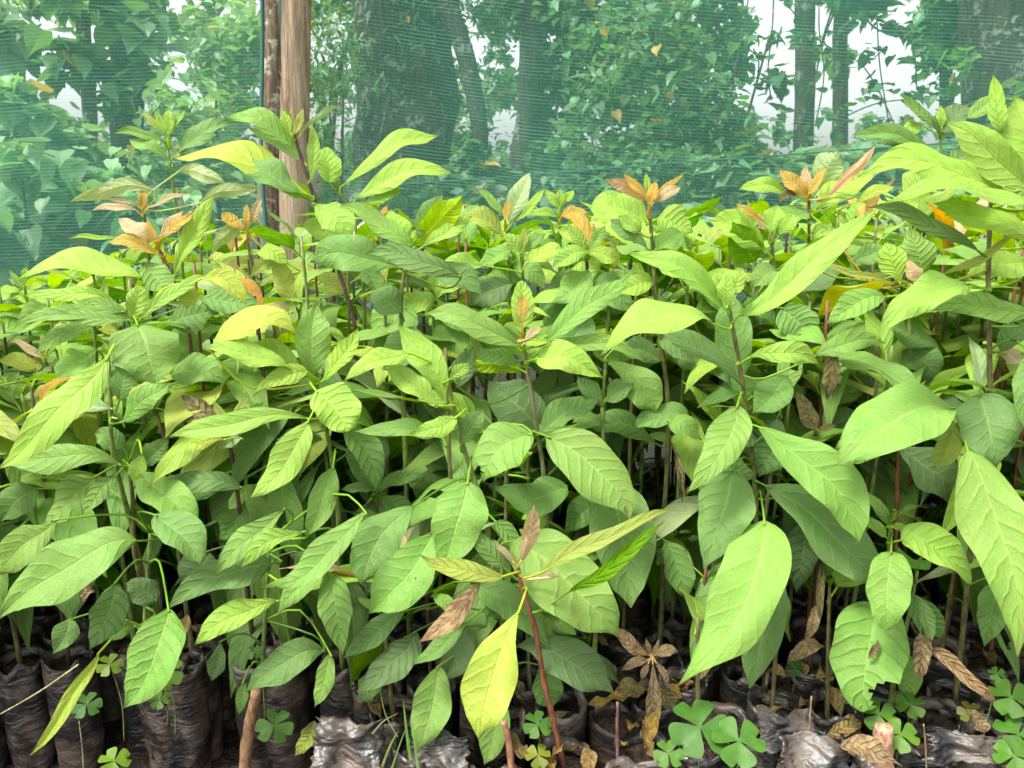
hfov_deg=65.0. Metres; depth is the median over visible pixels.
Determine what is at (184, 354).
potted seedling
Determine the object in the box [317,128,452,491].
potted seedling
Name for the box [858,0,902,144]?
vine
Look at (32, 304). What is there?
potted seedling
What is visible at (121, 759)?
clover
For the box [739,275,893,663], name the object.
potted seedling
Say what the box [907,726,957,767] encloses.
grow bag
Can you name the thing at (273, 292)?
potted seedling
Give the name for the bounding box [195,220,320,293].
potted seedling
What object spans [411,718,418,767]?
grass blade
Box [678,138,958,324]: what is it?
bush
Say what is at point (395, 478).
potted seedling
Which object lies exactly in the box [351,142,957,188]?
wire
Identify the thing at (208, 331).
potted seedling
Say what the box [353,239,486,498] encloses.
potted seedling
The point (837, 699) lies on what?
dry leaf
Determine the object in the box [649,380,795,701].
potted seedling
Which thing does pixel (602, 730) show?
grow bag
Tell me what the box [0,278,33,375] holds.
potted seedling
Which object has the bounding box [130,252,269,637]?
potted seedling
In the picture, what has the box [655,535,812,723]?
potted seedling
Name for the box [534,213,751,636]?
potted seedling
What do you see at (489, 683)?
potted seedling
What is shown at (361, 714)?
grow bag
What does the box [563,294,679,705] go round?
potted seedling
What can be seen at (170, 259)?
potted seedling
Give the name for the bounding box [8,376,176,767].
potted seedling
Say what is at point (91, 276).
potted seedling
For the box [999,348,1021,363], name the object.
dry leaf
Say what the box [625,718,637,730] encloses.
dry leaf
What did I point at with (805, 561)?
potted seedling
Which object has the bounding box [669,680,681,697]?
dry leaf
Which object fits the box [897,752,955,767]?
grow bag
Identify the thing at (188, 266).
potted seedling
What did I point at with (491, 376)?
potted seedling
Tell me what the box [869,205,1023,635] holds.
potted seedling
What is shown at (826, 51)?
vine
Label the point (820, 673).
dry leaf
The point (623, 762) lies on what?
grow bag
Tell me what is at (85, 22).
tree
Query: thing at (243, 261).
potted seedling
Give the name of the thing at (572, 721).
grow bag
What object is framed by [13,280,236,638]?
potted seedling
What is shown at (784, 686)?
grow bag
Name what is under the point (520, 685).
dry leaf
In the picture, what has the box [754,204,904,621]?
potted seedling
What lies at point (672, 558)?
potted seedling
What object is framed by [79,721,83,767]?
straw
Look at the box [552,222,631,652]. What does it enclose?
potted seedling
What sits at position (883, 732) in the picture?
stump
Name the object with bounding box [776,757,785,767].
grow bag
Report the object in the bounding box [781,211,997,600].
potted seedling
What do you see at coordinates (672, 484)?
potted seedling
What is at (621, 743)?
dry leaf
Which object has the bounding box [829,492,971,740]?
potted seedling
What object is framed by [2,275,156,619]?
potted seedling
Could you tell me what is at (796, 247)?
potted seedling
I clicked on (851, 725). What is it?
dry leaf
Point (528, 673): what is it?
potted seedling
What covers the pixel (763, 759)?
grow bag
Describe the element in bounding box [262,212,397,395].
potted seedling
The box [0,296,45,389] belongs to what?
potted seedling
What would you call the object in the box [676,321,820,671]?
potted seedling
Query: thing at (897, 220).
potted seedling
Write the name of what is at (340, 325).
potted seedling
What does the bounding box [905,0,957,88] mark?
vine
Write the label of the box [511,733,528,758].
dry leaf
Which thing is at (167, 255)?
potted seedling
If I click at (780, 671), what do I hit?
dry leaf
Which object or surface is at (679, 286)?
potted seedling
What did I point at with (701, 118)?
bush
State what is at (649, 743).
dry leaf
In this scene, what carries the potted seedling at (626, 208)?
on the ground
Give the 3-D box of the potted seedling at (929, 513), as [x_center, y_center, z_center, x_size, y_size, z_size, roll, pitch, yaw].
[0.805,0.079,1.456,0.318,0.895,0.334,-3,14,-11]
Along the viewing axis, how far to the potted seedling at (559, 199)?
1.38 m
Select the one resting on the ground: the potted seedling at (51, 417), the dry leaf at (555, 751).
the potted seedling at (51, 417)
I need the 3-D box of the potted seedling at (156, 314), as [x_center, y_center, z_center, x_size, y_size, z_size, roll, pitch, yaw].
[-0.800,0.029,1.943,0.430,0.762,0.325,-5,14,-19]
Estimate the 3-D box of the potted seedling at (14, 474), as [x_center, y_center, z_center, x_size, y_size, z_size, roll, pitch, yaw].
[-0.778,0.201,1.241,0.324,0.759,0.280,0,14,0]
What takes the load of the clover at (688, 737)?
on the grow bag
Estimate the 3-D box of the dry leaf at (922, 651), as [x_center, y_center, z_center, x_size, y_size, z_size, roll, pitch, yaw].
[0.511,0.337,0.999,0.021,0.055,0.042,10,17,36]
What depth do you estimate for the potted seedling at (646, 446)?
1.79 m
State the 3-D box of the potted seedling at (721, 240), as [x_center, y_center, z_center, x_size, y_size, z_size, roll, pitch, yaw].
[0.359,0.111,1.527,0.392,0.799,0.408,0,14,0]
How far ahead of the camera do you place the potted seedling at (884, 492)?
1.23 m
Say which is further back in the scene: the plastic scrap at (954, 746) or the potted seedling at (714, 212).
the potted seedling at (714, 212)
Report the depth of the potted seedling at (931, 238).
1.72 m
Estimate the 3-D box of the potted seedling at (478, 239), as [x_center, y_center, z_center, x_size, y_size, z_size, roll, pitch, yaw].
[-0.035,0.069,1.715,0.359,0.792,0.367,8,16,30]
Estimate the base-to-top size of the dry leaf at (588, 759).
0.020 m
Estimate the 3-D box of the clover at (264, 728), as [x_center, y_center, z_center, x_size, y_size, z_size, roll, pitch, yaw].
[-0.315,0.460,1.070,0.042,0.036,0.047,8,16,30]
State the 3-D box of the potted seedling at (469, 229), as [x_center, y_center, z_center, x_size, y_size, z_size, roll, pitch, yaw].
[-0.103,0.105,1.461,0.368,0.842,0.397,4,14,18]
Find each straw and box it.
[0,664,78,714]
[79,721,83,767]
[808,696,811,730]
[923,724,926,767]
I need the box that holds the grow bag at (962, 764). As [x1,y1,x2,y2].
[958,761,1002,767]
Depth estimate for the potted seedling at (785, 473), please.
1.64 m
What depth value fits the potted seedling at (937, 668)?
1.14 m
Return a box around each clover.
[71,692,102,718]
[96,654,124,740]
[98,747,131,767]
[150,691,170,726]
[162,659,182,735]
[246,645,264,718]
[255,709,293,742]
[523,711,551,742]
[525,743,550,767]
[653,740,683,767]
[668,699,728,767]
[712,716,765,767]
[786,660,803,692]
[862,699,896,729]
[888,718,919,763]
[894,691,925,737]
[956,701,984,733]
[983,667,1006,733]
[988,679,1023,735]
[991,738,1023,767]
[992,714,1023,758]
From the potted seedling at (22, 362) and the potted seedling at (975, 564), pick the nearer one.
the potted seedling at (975, 564)
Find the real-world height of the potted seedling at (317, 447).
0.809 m
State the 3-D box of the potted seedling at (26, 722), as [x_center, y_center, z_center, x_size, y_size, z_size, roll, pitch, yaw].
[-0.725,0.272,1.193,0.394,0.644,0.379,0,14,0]
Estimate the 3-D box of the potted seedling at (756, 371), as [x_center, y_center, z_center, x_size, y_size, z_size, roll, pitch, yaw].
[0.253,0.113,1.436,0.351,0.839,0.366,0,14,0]
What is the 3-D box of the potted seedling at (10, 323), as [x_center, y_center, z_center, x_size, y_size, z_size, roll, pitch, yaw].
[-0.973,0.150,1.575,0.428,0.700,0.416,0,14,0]
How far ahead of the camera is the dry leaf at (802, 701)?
1.08 m
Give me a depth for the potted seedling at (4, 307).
1.61 m
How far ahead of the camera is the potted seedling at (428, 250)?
1.80 m
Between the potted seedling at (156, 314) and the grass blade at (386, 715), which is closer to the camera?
the grass blade at (386, 715)
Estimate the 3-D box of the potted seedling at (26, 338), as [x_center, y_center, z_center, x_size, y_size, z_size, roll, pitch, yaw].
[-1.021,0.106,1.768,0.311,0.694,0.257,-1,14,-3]
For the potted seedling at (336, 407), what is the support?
on the ground
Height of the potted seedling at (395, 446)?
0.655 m
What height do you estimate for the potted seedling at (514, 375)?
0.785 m
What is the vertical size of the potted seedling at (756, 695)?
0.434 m
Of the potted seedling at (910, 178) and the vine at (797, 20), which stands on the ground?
the potted seedling at (910, 178)
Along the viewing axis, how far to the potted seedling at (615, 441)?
1.33 m
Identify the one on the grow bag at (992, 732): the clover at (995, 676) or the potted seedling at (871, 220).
the clover at (995, 676)
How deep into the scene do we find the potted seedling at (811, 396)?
1.45 m
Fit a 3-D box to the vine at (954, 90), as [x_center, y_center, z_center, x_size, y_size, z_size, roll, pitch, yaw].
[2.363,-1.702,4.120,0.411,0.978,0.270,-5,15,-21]
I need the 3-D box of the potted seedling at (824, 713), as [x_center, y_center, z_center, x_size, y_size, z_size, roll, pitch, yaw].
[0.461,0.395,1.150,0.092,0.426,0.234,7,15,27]
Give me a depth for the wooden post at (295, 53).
1.96 m
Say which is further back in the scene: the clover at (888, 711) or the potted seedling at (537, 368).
the potted seedling at (537, 368)
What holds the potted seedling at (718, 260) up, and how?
on the ground
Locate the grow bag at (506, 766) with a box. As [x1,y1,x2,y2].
[488,763,520,767]
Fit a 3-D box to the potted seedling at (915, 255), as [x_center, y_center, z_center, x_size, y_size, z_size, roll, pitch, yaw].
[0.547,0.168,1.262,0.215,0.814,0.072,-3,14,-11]
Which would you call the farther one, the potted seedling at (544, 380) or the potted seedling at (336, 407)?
the potted seedling at (544, 380)
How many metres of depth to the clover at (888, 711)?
1.01 m
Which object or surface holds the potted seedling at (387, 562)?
on the ground
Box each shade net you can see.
[0,0,279,311]
[309,0,1023,370]
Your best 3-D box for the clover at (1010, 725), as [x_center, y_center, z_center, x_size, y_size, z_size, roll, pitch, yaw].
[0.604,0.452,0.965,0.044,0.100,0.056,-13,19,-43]
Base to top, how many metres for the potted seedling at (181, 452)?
0.721 m
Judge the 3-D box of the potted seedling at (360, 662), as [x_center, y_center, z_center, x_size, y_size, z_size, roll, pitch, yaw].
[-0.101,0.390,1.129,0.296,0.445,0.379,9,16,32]
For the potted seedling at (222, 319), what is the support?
on the ground
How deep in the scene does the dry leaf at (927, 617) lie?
1.00 m
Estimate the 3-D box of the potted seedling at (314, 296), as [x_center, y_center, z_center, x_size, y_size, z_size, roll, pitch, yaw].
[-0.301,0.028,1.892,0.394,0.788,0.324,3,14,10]
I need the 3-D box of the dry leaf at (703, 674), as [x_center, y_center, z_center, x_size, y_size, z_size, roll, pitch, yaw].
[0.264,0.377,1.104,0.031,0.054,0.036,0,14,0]
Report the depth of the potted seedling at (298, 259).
1.70 m
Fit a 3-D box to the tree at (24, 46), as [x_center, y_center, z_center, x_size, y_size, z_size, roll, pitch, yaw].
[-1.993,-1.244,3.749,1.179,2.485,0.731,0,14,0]
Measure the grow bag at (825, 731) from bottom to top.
0.194 m
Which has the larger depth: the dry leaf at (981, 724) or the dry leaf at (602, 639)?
the dry leaf at (602, 639)
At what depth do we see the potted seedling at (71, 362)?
1.11 m
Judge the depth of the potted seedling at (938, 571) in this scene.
1.12 m
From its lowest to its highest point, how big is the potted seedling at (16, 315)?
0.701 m
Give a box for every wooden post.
[256,0,281,297]
[279,0,310,297]
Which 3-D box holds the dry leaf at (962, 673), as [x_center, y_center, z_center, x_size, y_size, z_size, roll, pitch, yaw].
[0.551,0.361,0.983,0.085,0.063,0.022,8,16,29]
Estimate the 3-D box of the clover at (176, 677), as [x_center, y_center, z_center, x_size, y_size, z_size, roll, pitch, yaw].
[-0.454,0.421,1.060,0.040,0.117,0.048,12,18,40]
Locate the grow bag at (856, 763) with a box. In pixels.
[850,759,898,767]
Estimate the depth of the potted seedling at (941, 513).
1.21 m
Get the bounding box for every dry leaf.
[80,583,94,601]
[180,615,190,632]
[295,721,316,755]
[362,701,380,717]
[373,689,386,701]
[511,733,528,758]
[514,680,528,702]
[538,711,568,726]
[539,754,556,767]
[548,744,563,763]
[563,742,579,750]
[580,745,596,767]
[582,635,610,647]
[587,690,628,707]
[613,737,628,746]
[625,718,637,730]
[640,716,653,756]
[643,708,660,748]
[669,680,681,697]
[670,442,684,502]
[673,680,694,687]
[700,668,710,678]
[757,704,781,711]
[766,664,785,677]
[771,753,782,760]
[788,638,825,661]
[799,696,809,706]
[801,661,808,674]
[804,606,819,640]
[816,561,824,623]
[816,665,834,680]
[818,677,844,715]
[822,356,840,399]
[827,714,861,738]
[840,734,902,766]
[868,640,878,657]
[913,628,931,679]
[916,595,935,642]
[932,646,995,702]
[966,709,990,732]
[971,642,996,666]
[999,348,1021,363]
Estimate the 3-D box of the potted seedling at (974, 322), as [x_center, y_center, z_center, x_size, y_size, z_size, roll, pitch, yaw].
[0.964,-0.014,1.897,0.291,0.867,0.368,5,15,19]
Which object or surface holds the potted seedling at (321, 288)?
on the ground
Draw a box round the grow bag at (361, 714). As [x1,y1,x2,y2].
[352,672,402,724]
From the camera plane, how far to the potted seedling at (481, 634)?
1.10 m
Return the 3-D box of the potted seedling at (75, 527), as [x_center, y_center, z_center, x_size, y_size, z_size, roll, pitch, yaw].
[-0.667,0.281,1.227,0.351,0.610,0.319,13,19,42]
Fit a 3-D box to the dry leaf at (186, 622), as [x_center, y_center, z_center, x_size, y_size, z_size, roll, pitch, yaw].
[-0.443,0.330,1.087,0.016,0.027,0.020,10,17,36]
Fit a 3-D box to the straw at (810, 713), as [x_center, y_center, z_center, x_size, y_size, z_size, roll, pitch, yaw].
[0.365,0.418,0.987,0.003,0.080,0.002,0,14,0]
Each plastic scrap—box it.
[310,716,385,767]
[409,728,470,767]
[753,705,817,754]
[779,731,850,767]
[926,729,1011,767]
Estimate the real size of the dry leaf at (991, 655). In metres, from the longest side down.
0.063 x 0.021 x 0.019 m
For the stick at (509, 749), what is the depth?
0.97 m
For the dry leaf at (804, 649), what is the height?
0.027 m
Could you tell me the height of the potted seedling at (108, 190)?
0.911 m
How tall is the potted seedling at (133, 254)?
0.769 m
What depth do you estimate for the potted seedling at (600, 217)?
1.52 m
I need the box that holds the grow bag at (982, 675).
[966,668,1017,721]
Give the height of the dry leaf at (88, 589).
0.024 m
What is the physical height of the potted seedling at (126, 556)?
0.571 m
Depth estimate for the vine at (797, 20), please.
4.76 m
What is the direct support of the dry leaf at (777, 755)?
on the grow bag at (763, 759)
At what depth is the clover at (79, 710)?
1.12 m
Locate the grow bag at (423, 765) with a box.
[421,759,474,767]
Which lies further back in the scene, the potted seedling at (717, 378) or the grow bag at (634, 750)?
the potted seedling at (717, 378)
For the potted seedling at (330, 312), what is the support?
on the ground
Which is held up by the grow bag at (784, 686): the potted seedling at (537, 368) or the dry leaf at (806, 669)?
the dry leaf at (806, 669)
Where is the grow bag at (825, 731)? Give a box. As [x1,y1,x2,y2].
[813,724,849,764]
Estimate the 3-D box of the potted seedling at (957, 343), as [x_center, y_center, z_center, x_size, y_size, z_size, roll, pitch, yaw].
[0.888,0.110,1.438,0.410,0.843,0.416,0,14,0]
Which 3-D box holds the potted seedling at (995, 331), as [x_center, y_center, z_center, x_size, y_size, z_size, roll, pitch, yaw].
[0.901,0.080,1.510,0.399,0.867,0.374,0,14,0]
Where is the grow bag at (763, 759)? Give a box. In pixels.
[736,720,781,767]
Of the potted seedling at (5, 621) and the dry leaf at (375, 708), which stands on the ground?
the potted seedling at (5, 621)
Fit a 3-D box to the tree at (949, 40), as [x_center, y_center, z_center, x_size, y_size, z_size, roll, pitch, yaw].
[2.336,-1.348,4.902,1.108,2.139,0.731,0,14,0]
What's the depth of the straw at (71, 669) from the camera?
1.09 m
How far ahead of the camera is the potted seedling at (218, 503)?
1.25 m
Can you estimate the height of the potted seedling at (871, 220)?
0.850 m
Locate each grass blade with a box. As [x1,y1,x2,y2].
[371,714,395,733]
[380,691,397,736]
[381,732,397,767]
[391,729,405,767]
[403,700,411,767]
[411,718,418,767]
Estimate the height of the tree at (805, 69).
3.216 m
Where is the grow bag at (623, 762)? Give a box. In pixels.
[605,756,647,767]
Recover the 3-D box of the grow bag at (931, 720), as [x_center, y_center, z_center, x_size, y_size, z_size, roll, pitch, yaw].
[0.572,0.530,1.106,0.077,0.185,0.070,0,14,0]
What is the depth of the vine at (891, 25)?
4.38 m
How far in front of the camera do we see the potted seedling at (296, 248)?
1.99 m
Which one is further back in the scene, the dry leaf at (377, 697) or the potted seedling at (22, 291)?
the potted seedling at (22, 291)
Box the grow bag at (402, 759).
[391,726,412,767]
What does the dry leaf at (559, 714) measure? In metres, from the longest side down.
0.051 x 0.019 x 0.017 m
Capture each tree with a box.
[0,0,202,329]
[0,0,259,251]
[310,0,535,313]
[435,0,697,296]
[793,0,815,251]
[808,0,897,147]
[825,0,958,314]
[958,0,1023,300]
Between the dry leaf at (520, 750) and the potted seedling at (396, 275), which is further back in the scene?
the potted seedling at (396, 275)
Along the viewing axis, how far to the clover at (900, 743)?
0.97 m
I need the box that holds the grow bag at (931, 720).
[905,696,961,732]
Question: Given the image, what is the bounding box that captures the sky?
[3,0,960,177]
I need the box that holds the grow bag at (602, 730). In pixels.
[588,700,641,767]
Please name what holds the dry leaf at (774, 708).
on the potted seedling at (756, 695)
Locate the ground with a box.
[6,178,1002,767]
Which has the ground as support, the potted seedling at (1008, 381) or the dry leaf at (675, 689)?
the potted seedling at (1008, 381)
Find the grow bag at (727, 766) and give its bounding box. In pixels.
[721,765,752,767]
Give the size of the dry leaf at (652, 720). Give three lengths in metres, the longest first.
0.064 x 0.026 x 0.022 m
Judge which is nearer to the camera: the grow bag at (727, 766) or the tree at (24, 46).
the grow bag at (727, 766)
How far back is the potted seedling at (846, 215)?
1.51 m
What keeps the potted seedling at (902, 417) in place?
on the ground
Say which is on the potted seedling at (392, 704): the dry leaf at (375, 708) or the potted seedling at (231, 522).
the dry leaf at (375, 708)
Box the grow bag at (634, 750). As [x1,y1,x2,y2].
[619,729,674,767]
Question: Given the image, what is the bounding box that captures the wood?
[0,0,960,249]
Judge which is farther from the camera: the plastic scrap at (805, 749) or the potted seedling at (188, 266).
the potted seedling at (188, 266)
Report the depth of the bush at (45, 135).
3.07 m
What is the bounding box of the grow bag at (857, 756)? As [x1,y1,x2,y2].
[846,729,904,767]
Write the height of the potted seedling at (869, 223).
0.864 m
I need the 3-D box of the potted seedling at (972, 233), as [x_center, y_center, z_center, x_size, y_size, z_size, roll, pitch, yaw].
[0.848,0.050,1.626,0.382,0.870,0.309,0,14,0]
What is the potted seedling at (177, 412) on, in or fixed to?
on the ground
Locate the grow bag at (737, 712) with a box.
[703,701,747,744]
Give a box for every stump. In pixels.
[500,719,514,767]
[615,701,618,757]
[872,722,893,767]
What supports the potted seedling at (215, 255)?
on the ground
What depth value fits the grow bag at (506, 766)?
0.99 m
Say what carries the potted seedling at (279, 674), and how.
on the ground
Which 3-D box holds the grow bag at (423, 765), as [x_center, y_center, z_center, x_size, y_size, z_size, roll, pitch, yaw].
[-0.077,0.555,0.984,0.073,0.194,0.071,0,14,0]
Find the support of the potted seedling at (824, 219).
on the ground
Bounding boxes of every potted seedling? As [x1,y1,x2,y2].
[0,266,49,382]
[0,270,120,469]
[0,272,50,385]
[0,272,53,349]
[0,274,49,367]
[0,276,102,470]
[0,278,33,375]
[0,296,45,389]
[0,304,23,310]
[0,312,48,331]
[0,316,60,404]
[0,320,101,381]
[0,321,176,721]
[0,324,55,395]
[0,332,77,374]
[0,343,188,767]
[0,373,125,653]
[0,375,110,653]
[0,378,129,593]
[0,379,157,731]
[0,392,99,625]
[0,396,152,767]
[0,410,28,767]
[0,427,243,767]
[0,458,3,631]
[0,510,211,767]
[1,258,211,631]
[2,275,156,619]
[2,473,9,483]
[3,269,128,410]
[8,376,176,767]
[12,281,147,751]
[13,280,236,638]
[18,196,217,605]
[18,356,154,469]
[24,248,128,334]
[25,242,204,468]
[34,269,179,561]
[36,251,126,343]
[42,268,258,760]
[50,365,179,574]
[64,255,228,581]
[69,164,260,612]
[81,252,188,463]
[95,255,338,719]
[96,237,271,308]
[97,227,222,472]
[97,269,346,646]
[99,249,215,558]
[104,237,210,472]
[115,108,232,280]
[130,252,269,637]
[136,228,261,472]
[141,239,300,550]
[141,262,373,598]
[143,222,223,293]
[148,296,395,722]
[150,240,176,433]
[153,237,350,463]
[155,248,286,468]
[164,257,379,645]
[164,268,408,559]
[166,493,366,767]
[167,229,340,553]
[167,301,389,721]
[174,105,370,621]
[180,292,410,613]
[181,394,277,767]
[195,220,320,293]
[206,230,263,335]
[212,198,296,313]
[213,218,346,401]
[216,255,414,657]
[227,233,337,462]
[238,225,391,421]
[240,236,467,688]
[261,508,548,736]
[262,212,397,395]
[263,210,360,335]
[267,278,400,483]
[268,211,427,499]
[269,230,375,494]
[270,208,481,552]
[275,232,415,633]
[276,348,524,737]
[279,523,456,767]
[292,227,397,483]
[298,205,432,503]
[299,241,373,450]
[308,227,493,469]
[308,237,437,423]
[309,219,447,622]
[310,193,482,688]
[311,207,487,477]
[313,211,443,519]
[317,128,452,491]
[342,238,482,333]
[342,448,422,695]
[343,325,533,764]
[343,528,619,767]
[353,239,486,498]
[358,204,478,441]
[360,271,479,419]
[361,204,545,597]
[364,305,556,650]
[371,275,469,669]
[373,206,525,415]
[382,382,610,631]
[406,230,557,536]
[410,228,546,493]
[411,414,651,652]
[415,217,560,530]
[415,234,544,527]
[416,220,556,471]
[419,242,476,308]
[419,504,672,767]
[424,274,655,688]
[435,514,627,767]
[445,227,572,528]
[450,223,678,610]
[453,407,575,668]
[460,238,641,529]
[461,232,518,482]
[464,171,551,518]
[469,228,546,469]
[481,222,696,525]
[482,233,621,524]
[491,225,604,475]
[506,201,629,529]
[515,206,635,396]
[525,224,633,279]
[527,188,588,528]
[532,235,773,600]
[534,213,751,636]
[536,229,721,474]
[541,223,646,452]
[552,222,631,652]
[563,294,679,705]
[564,376,694,743]
[571,208,632,653]
[575,207,790,600]
[578,202,668,534]
[583,215,688,375]
[585,216,653,489]
[588,173,701,682]
[594,201,828,602]
[600,208,885,711]
[601,233,758,533]
[605,212,844,645]
[605,227,760,532]
[615,628,679,740]
[616,197,747,486]
[617,217,809,531]
[620,217,871,521]
[629,207,827,504]
[634,285,718,517]
[635,333,653,499]
[649,300,854,644]
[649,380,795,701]
[653,362,840,680]
[654,216,776,468]
[654,431,689,485]
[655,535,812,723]
[661,233,855,514]
[662,229,805,480]
[667,200,801,418]
[670,198,840,500]
[675,587,728,767]
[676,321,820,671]
[692,258,768,304]
[709,197,802,324]
[709,204,839,511]
[713,207,963,607]
[713,300,916,667]
[739,144,893,483]
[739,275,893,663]
[741,189,956,504]
[744,195,859,519]
[746,523,803,721]
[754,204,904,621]
[758,208,986,602]
[759,220,883,363]
[761,231,859,505]
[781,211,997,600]
[784,226,961,333]
[786,310,986,702]
[786,391,854,690]
[791,202,891,407]
[800,313,875,627]
[801,365,1023,650]
[802,366,997,657]
[804,546,878,727]
[817,198,900,312]
[819,171,986,502]
[823,226,943,540]
[827,75,1023,723]
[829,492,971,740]
[831,178,927,587]
[832,280,1019,635]
[835,337,1023,697]
[840,187,1011,617]
[843,188,965,541]
[843,194,1023,590]
[844,191,976,539]
[846,192,906,406]
[852,93,988,546]
[868,546,931,700]
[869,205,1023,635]
[870,232,1012,516]
[876,189,1002,601]
[878,192,978,537]
[880,205,1023,652]
[881,188,1001,337]
[883,192,1023,376]
[883,196,1003,365]
[887,235,1023,606]
[912,557,1023,687]
[921,186,1003,516]
[921,197,1023,604]
[922,204,1023,629]
[932,382,1023,678]
[936,238,1013,464]
[938,235,983,323]
[939,214,1023,661]
[940,211,1023,530]
[947,332,1011,384]
[947,388,1023,680]
[953,559,1023,718]
[976,566,1023,739]
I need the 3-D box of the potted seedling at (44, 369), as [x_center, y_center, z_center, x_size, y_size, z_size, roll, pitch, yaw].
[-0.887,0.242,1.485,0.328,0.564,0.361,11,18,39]
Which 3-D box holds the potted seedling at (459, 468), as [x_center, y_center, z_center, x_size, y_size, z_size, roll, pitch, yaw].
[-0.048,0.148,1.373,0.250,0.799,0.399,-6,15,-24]
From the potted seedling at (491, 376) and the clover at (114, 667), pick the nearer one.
the clover at (114, 667)
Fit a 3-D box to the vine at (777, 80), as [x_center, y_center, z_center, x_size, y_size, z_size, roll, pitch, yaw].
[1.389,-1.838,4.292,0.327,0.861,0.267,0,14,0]
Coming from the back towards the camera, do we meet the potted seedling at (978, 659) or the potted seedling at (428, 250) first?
the potted seedling at (428, 250)
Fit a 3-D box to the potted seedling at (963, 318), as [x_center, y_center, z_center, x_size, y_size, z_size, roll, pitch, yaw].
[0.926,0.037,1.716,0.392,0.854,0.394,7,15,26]
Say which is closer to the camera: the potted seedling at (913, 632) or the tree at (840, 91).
the potted seedling at (913, 632)
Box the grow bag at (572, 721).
[533,686,587,758]
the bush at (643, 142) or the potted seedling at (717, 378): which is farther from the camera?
the bush at (643, 142)
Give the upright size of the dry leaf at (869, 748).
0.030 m
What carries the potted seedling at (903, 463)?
on the ground
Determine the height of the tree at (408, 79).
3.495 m
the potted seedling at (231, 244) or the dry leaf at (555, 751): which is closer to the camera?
the dry leaf at (555, 751)
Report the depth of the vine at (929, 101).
4.35 m
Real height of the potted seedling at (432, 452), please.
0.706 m
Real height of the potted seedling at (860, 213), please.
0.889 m
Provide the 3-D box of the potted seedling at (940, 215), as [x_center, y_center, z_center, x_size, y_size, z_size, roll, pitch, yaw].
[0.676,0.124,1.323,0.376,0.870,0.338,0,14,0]
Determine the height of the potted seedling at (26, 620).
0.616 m
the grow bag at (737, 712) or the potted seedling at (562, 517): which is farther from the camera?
the potted seedling at (562, 517)
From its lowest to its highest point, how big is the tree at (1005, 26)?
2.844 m
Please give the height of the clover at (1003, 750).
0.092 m
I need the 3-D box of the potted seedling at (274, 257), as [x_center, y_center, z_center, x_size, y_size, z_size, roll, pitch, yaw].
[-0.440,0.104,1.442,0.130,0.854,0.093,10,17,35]
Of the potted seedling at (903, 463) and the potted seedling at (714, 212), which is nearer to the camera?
the potted seedling at (903, 463)
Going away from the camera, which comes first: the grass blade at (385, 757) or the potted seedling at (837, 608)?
the grass blade at (385, 757)
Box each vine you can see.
[714,0,774,118]
[729,0,765,100]
[756,0,794,122]
[779,0,903,125]
[795,0,843,141]
[815,83,966,145]
[824,0,954,106]
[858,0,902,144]
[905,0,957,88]
[936,0,992,129]
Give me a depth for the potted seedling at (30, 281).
1.90 m
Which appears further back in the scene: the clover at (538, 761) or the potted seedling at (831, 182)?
the potted seedling at (831, 182)
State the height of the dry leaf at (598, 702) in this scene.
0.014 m
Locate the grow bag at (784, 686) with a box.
[761,667,812,707]
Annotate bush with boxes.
[0,72,181,354]
[95,0,259,319]
[309,0,389,340]
[309,154,477,296]
[452,138,614,308]
[531,0,719,268]
[652,0,782,200]
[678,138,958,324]
[932,79,1023,346]
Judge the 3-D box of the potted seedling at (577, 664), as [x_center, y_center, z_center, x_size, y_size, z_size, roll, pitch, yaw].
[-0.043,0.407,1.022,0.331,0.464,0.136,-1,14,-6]
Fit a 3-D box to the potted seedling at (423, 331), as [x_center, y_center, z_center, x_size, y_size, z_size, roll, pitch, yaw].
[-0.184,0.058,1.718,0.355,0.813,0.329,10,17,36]
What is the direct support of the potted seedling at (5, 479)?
on the ground
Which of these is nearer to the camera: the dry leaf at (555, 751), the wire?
the dry leaf at (555, 751)
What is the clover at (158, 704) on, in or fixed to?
on the ground
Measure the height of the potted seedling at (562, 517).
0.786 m
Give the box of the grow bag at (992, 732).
[960,714,1023,765]
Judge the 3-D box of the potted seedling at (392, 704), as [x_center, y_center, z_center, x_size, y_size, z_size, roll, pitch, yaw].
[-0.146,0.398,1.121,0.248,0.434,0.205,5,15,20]
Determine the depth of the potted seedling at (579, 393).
1.86 m
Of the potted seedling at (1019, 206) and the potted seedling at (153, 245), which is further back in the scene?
the potted seedling at (153, 245)
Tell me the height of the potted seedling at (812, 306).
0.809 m
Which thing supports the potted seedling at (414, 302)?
on the ground
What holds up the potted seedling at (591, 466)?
on the ground
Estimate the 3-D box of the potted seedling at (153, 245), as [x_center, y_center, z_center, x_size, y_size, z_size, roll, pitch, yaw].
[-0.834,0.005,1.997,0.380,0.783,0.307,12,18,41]
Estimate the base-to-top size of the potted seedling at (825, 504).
0.847 m
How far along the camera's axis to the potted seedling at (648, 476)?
1.96 m
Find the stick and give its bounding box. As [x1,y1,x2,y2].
[239,688,261,767]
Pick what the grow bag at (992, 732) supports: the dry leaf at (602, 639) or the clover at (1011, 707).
the clover at (1011, 707)
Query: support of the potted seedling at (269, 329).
on the ground
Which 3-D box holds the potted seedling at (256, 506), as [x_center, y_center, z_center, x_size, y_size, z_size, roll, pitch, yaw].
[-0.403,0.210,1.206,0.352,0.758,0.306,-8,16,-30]
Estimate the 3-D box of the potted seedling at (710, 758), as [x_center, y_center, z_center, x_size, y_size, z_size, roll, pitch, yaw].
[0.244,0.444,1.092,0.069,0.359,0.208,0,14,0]
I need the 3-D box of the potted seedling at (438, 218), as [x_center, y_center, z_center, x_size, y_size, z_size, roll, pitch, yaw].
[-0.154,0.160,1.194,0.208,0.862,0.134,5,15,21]

